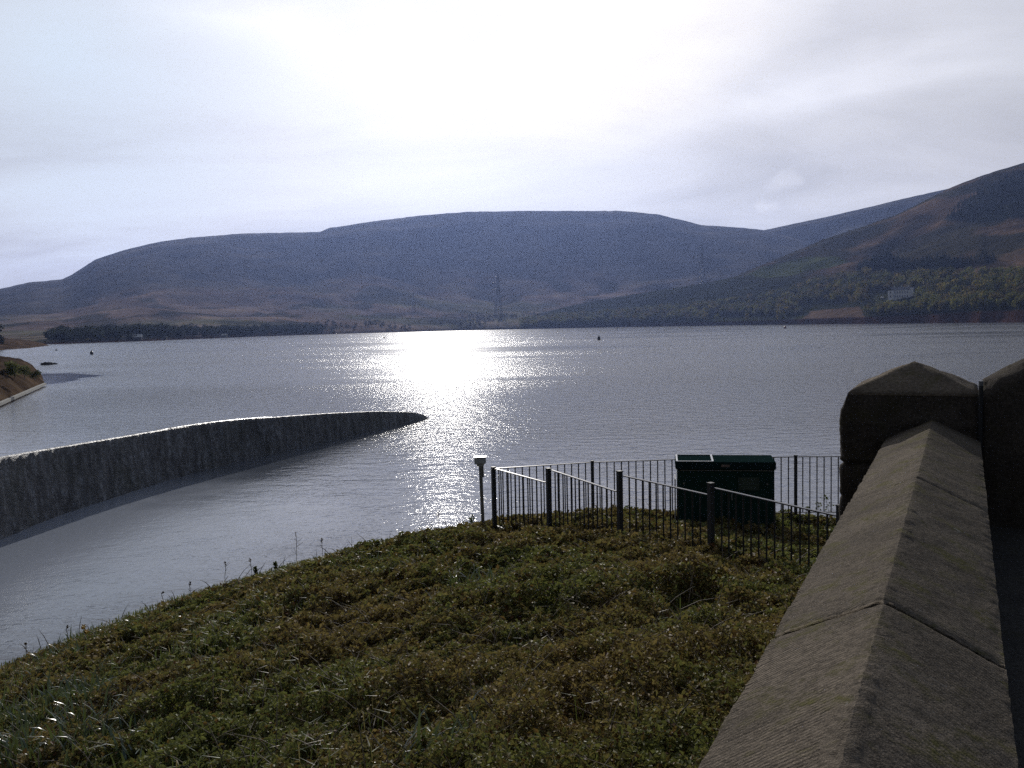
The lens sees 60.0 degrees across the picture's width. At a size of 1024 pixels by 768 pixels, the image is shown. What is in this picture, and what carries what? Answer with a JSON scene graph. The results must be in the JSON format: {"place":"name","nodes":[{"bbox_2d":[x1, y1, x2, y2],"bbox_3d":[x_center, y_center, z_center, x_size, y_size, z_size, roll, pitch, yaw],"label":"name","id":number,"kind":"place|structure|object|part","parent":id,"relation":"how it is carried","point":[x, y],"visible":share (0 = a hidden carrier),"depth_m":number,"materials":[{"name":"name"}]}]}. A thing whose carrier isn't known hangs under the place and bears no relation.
{"place":"outdoors","nodes":[
{"label":"outdoors","id":0,"kind":"place"},
{"bbox_2d":[0,356,43,400],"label":"bank","id":1,"kind":"structure","parent":0,"point":[10,386],"depth_m":96.98,"materials":[{"name":"brown soil"}]},
{"bbox_2d":[0,368,8,374],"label":"bush","id":2,"kind":"object","parent":1,"relation":"on","point":[2,371],"visible":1,"depth_m":93.34,"materials":[{"name":"green plant"}]},
{"bbox_2d":[4,360,19,377],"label":"bush","id":3,"kind":"object","parent":1,"relation":"on","point":[12,370],"visible":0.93,"depth_m":95.16,"materials":[{"name":"green plant"}]},
{"bbox_2d":[0,383,45,405],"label":"kerb","id":4,"kind":"structure","parent":1,"relation":"on","point":[9,399],"depth_m":86.73,"materials":[{"name":"grey concrete"}]},
{"bbox_2d":[16,365,30,379],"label":"bush","id":5,"kind":"object","parent":1,"relation":"on","point":[21,369],"visible":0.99,"depth_m":90.86,"materials":[{"name":"green plant"}]},
{"bbox_2d":[28,370,41,378],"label":"bush","id":6,"kind":"object","parent":1,"relation":"on","point":[35,373],"visible":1,"depth_m":86.41,"materials":[{"name":"green plant"}]},
{"bbox_2d":[0,338,48,349],"bbox_3d":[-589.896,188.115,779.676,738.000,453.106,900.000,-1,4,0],"label":"bank","id":7,"kind":"structure","parent":0,"point":[14,344],"depth_m":453.07,"materials":[{"name":"brown plant"}]},
{"bbox_2d":[0,324,4,343],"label":"lone tree","id":8,"kind":"object","parent":7,"relation":"on","point":[2,340],"visible":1,"depth_m":419.81,"materials":[{"name":"green plant"}]},
{"bbox_2d":[0,211,810,342],"bbox_3d":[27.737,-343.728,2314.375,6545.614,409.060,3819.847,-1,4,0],"label":"hill","id":9,"kind":"structure","parent":0,"point":[446,267],"depth_m":2209.30,"materials":[{"name":"plant"}]},
{"bbox_2d":[315,311,551,332],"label":"scrub","id":10,"kind":"object","parent":9,"relation":"on","point":[440,322],"visible":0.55,"depth_m":1490.38,"materials":[{"name":"green plant"}]},
{"bbox_2d":[490,274,505,315],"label":"electricity pylon","id":11,"kind":"object","parent":9,"relation":"on","point":[497,290],"visible":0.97,"depth_m":1711.79,"materials":[{"name":"metal"}]},
{"bbox_2d":[693,244,710,283],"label":"electricity pylon","id":12,"kind":"object","parent":9,"relation":"on","point":[701,255],"visible":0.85,"depth_m":1973.91,"materials":[{"name":"metal"}]},
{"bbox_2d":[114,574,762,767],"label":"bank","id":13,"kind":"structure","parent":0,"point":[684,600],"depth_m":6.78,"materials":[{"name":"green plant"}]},
{"bbox_2d":[0,688,20,713],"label":"daffodil clump","id":14,"kind":"object","parent":13,"relation":"on","point":[13,704],"visible":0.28,"depth_m":9.36,"materials":[{"name":"green plant"}]},
{"bbox_2d":[0,709,23,734],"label":"daffodil clump","id":15,"kind":"object","parent":13,"relation":"on","point":[12,723],"visible":0.24,"depth_m":8.50,"materials":[{"name":"green plant"}]},
{"bbox_2d":[2,726,22,752],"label":"daffodil clump","id":16,"kind":"object","parent":13,"relation":"on","point":[14,740],"visible":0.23,"depth_m":7.80,"materials":[{"name":"green plant"}]},
{"bbox_2d":[0,720,28,757],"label":"daffodil clump","id":17,"kind":"object","parent":13,"relation":"on","point":[27,732],"visible":0.27,"depth_m":7.81,"materials":[{"name":"green plant"}]},
{"bbox_2d":[0,695,33,718],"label":"daffodil clump","id":18,"kind":"object","parent":13,"relation":"on","point":[19,706],"visible":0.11,"depth_m":9.00,"materials":[{"name":"green plant"}]},
{"bbox_2d":[0,684,34,714],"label":"daffodil clump","id":19,"kind":"object","parent":13,"relation":"on","point":[17,702],"visible":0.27,"depth_m":9.64,"materials":[{"name":"green plant"}]},
{"bbox_2d":[0,706,36,732],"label":"daffodil clump","id":20,"kind":"object","parent":13,"relation":"on","point":[8,717],"visible":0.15,"depth_m":8.71,"materials":[{"name":"green plant"}]},
{"bbox_2d":[0,722,44,738],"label":"daffodil clump","id":21,"kind":"object","parent":13,"relation":"on","point":[13,732],"visible":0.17,"depth_m":8.17,"materials":[{"name":"green plant"}]},
{"bbox_2d":[0,719,46,766],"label":"daffodil clump","id":22,"kind":"object","parent":13,"relation":"on","point":[7,751],"visible":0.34,"depth_m":7.59,"materials":[{"name":"green plant"}]},
{"bbox_2d":[1,705,45,731],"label":"daffodil clump","id":23,"kind":"object","parent":13,"relation":"on","point":[12,716],"visible":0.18,"depth_m":8.64,"materials":[{"name":"green plant"}]},
{"bbox_2d":[0,734,51,767],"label":"daffodil clump","id":24,"kind":"object","parent":13,"relation":"on","point":[9,764],"visible":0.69,"depth_m":7.28,"materials":[{"name":"green plant"}]},
{"bbox_2d":[0,720,56,751],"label":"daffodil clump","id":25,"kind":"object","parent":13,"relation":"on","point":[17,734],"visible":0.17,"depth_m":7.94,"materials":[{"name":"green plant"}]},
{"bbox_2d":[1,726,59,767],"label":"daffodil clump","id":26,"kind":"object","parent":13,"relation":"on","point":[56,758],"visible":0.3,"depth_m":7.52,"materials":[{"name":"green plant"}]},
{"bbox_2d":[8,695,62,733],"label":"daffodil clump","id":27,"kind":"object","parent":13,"relation":"on","point":[20,715],"visible":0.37,"depth_m":8.44,"materials":[{"name":"green plant"}]},
{"bbox_2d":[24,662,63,676],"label":"daffodil clump","id":28,"kind":"object","parent":13,"relation":"on","point":[42,669],"visible":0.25,"depth_m":11.37,"materials":[{"name":"green plant"}]},
{"bbox_2d":[14,683,80,733],"bbox_3d":[-4.514,3.216,8.634,0.576,0.428,0.770,0,4,24],"label":"daffodil clump","id":29,"kind":"object","parent":13,"relation":"on","point":[50,715],"visible":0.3,"depth_m":8.62,"materials":[{"name":"green plant"}]},
{"bbox_2d":[22,692,72,737],"bbox_3d":[-4.232,3.148,8.142,0.513,0.384,0.577,-3,4,-24],"label":"daffodil clump","id":30,"kind":"object","parent":13,"relation":"on","point":[26,719],"visible":0.23,"depth_m":8.23,"materials":[{"name":"green plant"}]},
{"bbox_2d":[29,645,65,661],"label":"daffodil clump","id":31,"kind":"object","parent":13,"relation":"on","point":[51,651],"visible":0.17,"depth_m":12.80,"materials":[{"name":"green plant"}]},
{"bbox_2d":[27,639,68,661],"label":"daffodil clump","id":32,"kind":"object","parent":13,"relation":"on","point":[43,654],"visible":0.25,"depth_m":12.68,"materials":[{"name":"green plant"}]},
{"bbox_2d":[21,725,77,767],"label":"daffodil clump","id":33,"kind":"object","parent":13,"relation":"on","point":[31,750],"visible":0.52,"depth_m":7.32,"materials":[{"name":"green plant"}]},
{"bbox_2d":[2,702,101,763],"bbox_3d":[-3.807,2.995,7.556,0.758,0.421,0.567,-1,4,7],"label":"daffodil clump","id":34,"kind":"object","parent":13,"relation":"on","point":[51,734],"visible":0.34,"depth_m":7.65,"materials":[{"name":"green plant"}]},
{"bbox_2d":[28,667,83,698],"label":"daffodil clump","id":35,"kind":"object","parent":13,"relation":"on","point":[48,684],"visible":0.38,"depth_m":9.96,"materials":[{"name":"green plant"}]},
{"bbox_2d":[21,701,94,729],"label":"daffodil clump","id":36,"kind":"object","parent":13,"relation":"on","point":[36,722],"visible":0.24,"depth_m":8.41,"materials":[{"name":"green plant"}]},
{"bbox_2d":[30,702,93,735],"bbox_3d":[-4.086,3.117,8.041,0.509,0.364,0.579,-5,5,-44],"label":"daffodil clump","id":37,"kind":"object","parent":13,"relation":"on","point":[64,717],"visible":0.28,"depth_m":8.15,"materials":[{"name":"green plant"}]},
{"bbox_2d":[17,706,109,757],"bbox_3d":[-3.647,2.959,7.443,0.730,0.405,0.546,-1,4,-4],"label":"daffodil clump","id":38,"kind":"object","parent":13,"relation":"on","point":[104,731],"visible":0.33,"depth_m":7.46,"materials":[{"name":"green plant"}]},
{"bbox_2d":[46,683,82,700],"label":"daffodil clump","id":39,"kind":"object","parent":13,"relation":"on","point":[59,694],"visible":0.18,"depth_m":9.17,"materials":[{"name":"green plant"}]},
{"bbox_2d":[37,674,98,702],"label":"daffodil clump","id":40,"kind":"object","parent":13,"relation":"on","point":[62,691],"visible":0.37,"depth_m":9.43,"materials":[{"name":"green plant"}]},
{"bbox_2d":[54,628,83,644],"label":"daffodil clump","id":41,"kind":"object","parent":13,"relation":"on","point":[70,636],"visible":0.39,"depth_m":14.03,"materials":[{"name":"green plant"}]},
{"bbox_2d":[46,669,112,699],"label":"daffodil clump","id":42,"kind":"object","parent":13,"relation":"on","point":[74,692],"visible":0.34,"depth_m":9.56,"materials":[{"name":"green plant"}]},
{"bbox_2d":[48,701,111,742],"bbox_3d":[-3.843,3.054,7.920,0.552,0.347,0.486,-4,5,-37],"label":"daffodil clump","id":43,"kind":"object","parent":13,"relation":"on","point":[76,719],"visible":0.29,"depth_m":8.01,"materials":[{"name":"green plant"}]},
{"bbox_2d":[65,667,103,691],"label":"daffodil clump","id":44,"kind":"object","parent":13,"relation":"on","point":[81,687],"visible":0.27,"depth_m":10.06,"materials":[{"name":"green plant"}]},
{"bbox_2d":[67,640,104,655],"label":"daffodil clump","id":45,"kind":"object","parent":13,"relation":"on","point":[80,647],"visible":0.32,"depth_m":12.49,"materials":[{"name":"green plant"}]},
{"bbox_2d":[79,624,101,640],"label":"daffodil clump","id":46,"kind":"object","parent":13,"relation":"on","point":[84,627],"visible":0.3,"depth_m":13.32,"materials":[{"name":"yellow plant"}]},
{"bbox_2d":[59,706,122,766],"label":"daffodil clump","id":47,"kind":"object","parent":13,"relation":"on","point":[84,734],"visible":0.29,"depth_m":7.34,"materials":[{"name":"green plant"}]},
{"bbox_2d":[75,667,112,698],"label":"daffodil clump","id":48,"kind":"object","parent":13,"relation":"on","point":[78,689],"visible":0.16,"depth_m":9.30,"materials":[{"name":"green plant"}]},
{"bbox_2d":[66,671,122,702],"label":"daffodil clump","id":49,"kind":"object","parent":13,"relation":"on","point":[98,688],"visible":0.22,"depth_m":9.11,"materials":[{"name":"green plant"}]},
{"bbox_2d":[55,727,137,767],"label":"daffodil clump","id":50,"kind":"object","parent":13,"relation":"on","point":[117,754],"visible":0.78,"depth_m":6.63,"materials":[{"name":"green plant"}]},
{"bbox_2d":[63,713,131,742],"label":"daffodil clump","id":51,"kind":"object","parent":13,"relation":"on","point":[96,729],"visible":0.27,"depth_m":7.42,"materials":[{"name":"green plant"}]},
{"bbox_2d":[55,680,142,717],"bbox_3d":[-4.082,3.110,8.629,0.778,0.432,0.582,0,4,12],"label":"daffodil clump","id":52,"kind":"object","parent":13,"relation":"on","point":[75,699],"visible":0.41,"depth_m":8.63,"materials":[{"name":"green plant"}]},
{"bbox_2d":[84,708,144,740],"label":"daffodil clump","id":53,"kind":"object","parent":13,"relation":"on","point":[134,722],"visible":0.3,"depth_m":7.54,"materials":[{"name":"green plant"}]},
{"bbox_2d":[84,685,148,717],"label":"daffodil clump","id":54,"kind":"object","parent":13,"relation":"on","point":[109,703],"visible":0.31,"depth_m":8.49,"materials":[{"name":"green plant"}]},
{"bbox_2d":[98,648,135,674],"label":"daffodil clump","id":55,"kind":"object","parent":13,"relation":"on","point":[101,670],"visible":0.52,"depth_m":10.76,"materials":[{"name":"green plant"}]},
{"bbox_2d":[108,732,174,767],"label":"daffodil clump","id":56,"kind":"object","parent":13,"relation":"on","point":[141,751],"visible":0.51,"depth_m":6.39,"materials":[{"name":"green plant"}]},
{"bbox_2d":[111,712,178,764],"bbox_3d":[-2.879,2.769,6.918,0.577,0.366,0.518,1,4,32],"label":"daffodil clump","id":57,"kind":"object","parent":13,"relation":"on","point":[129,726],"visible":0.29,"depth_m":7.01,"materials":[{"name":"green plant"}]},
{"bbox_2d":[294,532,302,561],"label":"dry stem","id":58,"kind":"object","parent":13,"relation":"on","point":[296,548],"visible":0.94,"depth_m":19.14,"materials":[{"name":"brown plant"}]},
{"bbox_2d":[0,501,825,767],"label":"twigs","id":59,"kind":"object","parent":13,"relation":"on","point":[485,700],"visible":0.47,"depth_m":7.28,"materials":[{"name":"green plant"}]},
{"bbox_2d":[0,519,828,767],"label":"grass","id":60,"kind":"structure","parent":13,"relation":"on","point":[115,620],"depth_m":10.38,"materials":[{"name":"green plant"}]},
{"bbox_2d":[0,504,835,767],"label":"ground cover","id":61,"kind":"object","parent":13,"relation":"on","point":[604,548],"visible":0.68,"depth_m":8.22,"materials":[{"name":"green plant"}]},
{"bbox_2d":[382,708,468,767],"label":"daffodil clump","id":62,"kind":"object","parent":13,"relation":"on","point":[418,740],"visible":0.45,"depth_m":5.16,"materials":[{"name":"green plant"}]},
{"bbox_2d":[406,684,486,767],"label":"daffodil clump","id":63,"kind":"object","parent":13,"relation":"on","point":[424,730],"visible":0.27,"depth_m":5.33,"materials":[{"name":"green plant"}]},
{"bbox_2d":[446,567,478,585],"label":"daffodil clump","id":64,"kind":"object","parent":13,"relation":"on","point":[451,581],"visible":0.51,"depth_m":11.69,"materials":[{"name":"green plant"}]},
{"bbox_2d":[424,706,512,766],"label":"daffodil clump","id":65,"kind":"object","parent":13,"relation":"on","point":[472,717],"visible":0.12,"depth_m":5.08,"materials":[{"name":"green plant"}]},
{"bbox_2d":[457,564,496,583],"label":"daffodil clump","id":66,"kind":"object","parent":13,"relation":"on","point":[479,575],"visible":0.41,"depth_m":11.63,"materials":[{"name":"green plant"}]},
{"bbox_2d":[474,456,485,522],"bbox_3d":[-0.635,2.501,18.804,0.260,1.943,0.220,-2,4,0],"label":"marker post","id":67,"kind":"object","parent":13,"relation":"on","point":[480,461],"visible":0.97,"depth_m":18.74,"materials":[{"name":"grey metal"}]},
{"bbox_2d":[488,564,511,577],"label":"daffodil clump","id":68,"kind":"object","parent":13,"relation":"on","point":[506,572],"visible":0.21,"depth_m":11.35,"materials":[{"name":"green plant"}]},
{"bbox_2d":[630,506,641,518],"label":"leafy shoot","id":69,"kind":"object","parent":13,"relation":"on","point":[632,512],"visible":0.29,"depth_m":16.75,"materials":[{"name":"green plant"}]},
{"bbox_2d":[491,466,838,566],"bbox_3d":[2.212,2.524,13.739,0.376,2.486,10.382,-3,4,-28],"label":"railing fence","id":70,"kind":"object","parent":13,"relation":"on","point":[710,494],"visible":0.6,"depth_m":13.95,"materials":[{"name":"black metal"}]},
{"bbox_2d":[497,455,839,525],"bbox_3d":[3.988,2.703,18.781,8.764,2.279,0.477,-1,4,-4],"label":"railing fence","id":71,"kind":"object","parent":13,"relation":"on","point":[592,462],"visible":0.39,"depth_m":18.80,"materials":[{"name":"black metal"}]},
{"bbox_2d":[674,454,775,528],"bbox_3d":[4.227,2.246,17.693,1.932,1.596,0.769,-1,4,9],"label":"green cabinet","id":72,"kind":"object","parent":13,"relation":"on","point":[752,475],"visible":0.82,"depth_m":17.35,"materials":[{"name":"metal"}]},
{"bbox_3d":[3.728,2.427,17.447,0.877,1.120,0.016,-1,4,9],"label":"door","id":73,"kind":"part","parent":72,"relation":"part of","materials":[{"name":"green paint"}]},
{"bbox_3d":[4.635,2.396,17.279,0.877,1.166,0.044,-1,4,9],"label":"door","id":74,"kind":"part","parent":72,"relation":"part of","materials":[{"name":"green paint"}]},
{"bbox_2d":[698,420,1017,767],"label":"stone wall","id":75,"kind":"structure","parent":13,"relation":"on","point":[884,648],"depth_m":2.42,"materials":[{"name":"grey stone"}]},
{"bbox_2d":[838,361,977,519],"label":"stone pier","id":76,"kind":"structure","parent":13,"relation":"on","point":[876,411],"depth_m":6.61,"materials":[{"name":"stone"}]},
{"bbox_2d":[0,322,1023,667],"bbox_3d":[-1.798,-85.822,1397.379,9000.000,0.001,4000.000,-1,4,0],"label":"water","id":77,"kind":"structure","parent":0,"point":[570,398],"depth_m":56.40,"materials":[{"name":"grey liquid"}]},
{"bbox_2d":[0,411,428,539],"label":"weir","id":78,"kind":"object","parent":77,"relation":"in","point":[39,486],"visible":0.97,"depth_m":34.60,"materials":[{"name":"stone"}]},
{"bbox_2d":[0,0,1023,288],"label":"sky","id":79,"kind":"structure","parent":0,"point":[125,124],"materials":[{"name":"white"}]},
{"bbox_2d":[44,163,1023,343],"bbox_3d":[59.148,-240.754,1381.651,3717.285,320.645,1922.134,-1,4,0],"label":"hill","id":80,"kind":"structure","parent":0,"point":[924,228],"depth_m":1382.82,"materials":[{"name":"green plant"}]},
{"bbox_2d":[132,334,142,339],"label":"boathouse","id":81,"kind":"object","parent":80,"relation":"on","point":[138,336],"visible":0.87,"depth_m":701.82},
{"bbox_2d":[43,322,325,341],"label":"lakeside wood","id":82,"kind":"object","parent":80,"relation":"on","point":[60,332],"visible":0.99,"depth_m":776.09,"materials":[{"name":"green plant"}]},
{"bbox_2d":[517,264,1023,326],"bbox_3d":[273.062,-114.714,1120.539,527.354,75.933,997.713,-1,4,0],"label":"broadleaf wood","id":83,"kind":"object","parent":80,"relation":"on","point":[982,288],"visible":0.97,"depth_m":1188.72,"materials":[{"name":"green plant"}]},
{"bbox_2d":[888,285,913,299],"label":"white house","id":84,"kind":"structure","parent":80,"relation":"on","point":[895,293],"depth_m":1024.14,"materials":[{"name":"stone"}]},
{"bbox_2d":[910,304,918,312],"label":"broadleaf tree","id":85,"kind":"object","parent":80,"relation":"on","point":[913,307],"visible":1,"depth_m":911.97,"materials":[{"name":"green plant"}]},
{"bbox_2d":[917,300,925,312],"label":"broadleaf tree","id":86,"kind":"object","parent":80,"relation":"on","point":[920,306],"visible":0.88,"depth_m":908.00,"materials":[{"name":"green plant"}]},
{"bbox_2d":[921,300,928,311],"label":"broadleaf tree","id":87,"kind":"object","parent":80,"relation":"on","point":[924,305],"visible":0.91,"depth_m":899.00,"materials":[{"name":"green plant"}]},
{"bbox_2d":[856,249,995,272],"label":"conifer belt","id":88,"kind":"object","parent":80,"relation":"on","point":[927,262],"visible":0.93,"depth_m":1174.28,"materials":[{"name":"green plant"}]},
{"bbox_2d":[937,300,946,310],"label":"broadleaf tree","id":89,"kind":"object","parent":80,"relation":"on","point":[941,308],"visible":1,"depth_m":864.37,"materials":[{"name":"green plant"}]},
{"bbox_2d":[943,300,949,309],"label":"broadleaf tree","id":90,"kind":"object","parent":80,"relation":"on","point":[947,304],"visible":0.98,"depth_m":863.89,"materials":[{"name":"green plant"}]},
{"bbox_2d":[947,169,1023,222],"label":"conifer plantation","id":91,"kind":"object","parent":80,"relation":"on","point":[1006,186],"visible":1,"depth_m":1382.77,"materials":[{"name":"green plant"}]},
{"bbox_2d":[1012,296,1021,309],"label":"broadleaf tree","id":92,"kind":"object","parent":80,"relation":"on","point":[1016,302],"visible":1,"depth_m":754.37,"materials":[{"name":"green plant"}]},
{"bbox_2d":[765,189,946,243],"bbox_3d":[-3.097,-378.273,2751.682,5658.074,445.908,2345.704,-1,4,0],"label":"hill","id":93,"kind":"structure","parent":0,"point":[813,231],"depth_m":2835.47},
{"bbox_2d":[990,526,1023,767],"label":"footpath","id":94,"kind":"structure","parent":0,"point":[1008,551],"depth_m":4.63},
{"bbox_2d":[978,381,982,453],"bbox_3d":[3.337,0.890,6.331,0.031,1.830,0.060,1,4,27],"label":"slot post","id":95,"kind":"object","parent":94,"relation":"on","point":[980,412],"visible":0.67,"depth_m":6.27,"materials":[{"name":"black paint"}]},
{"bbox_2d":[982,358,1023,528],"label":"swept parapet","id":96,"kind":"structure","parent":94,"relation":"on","point":[1003,429],"depth_m":6.28,"materials":[{"name":"grey stone"}]}
]}

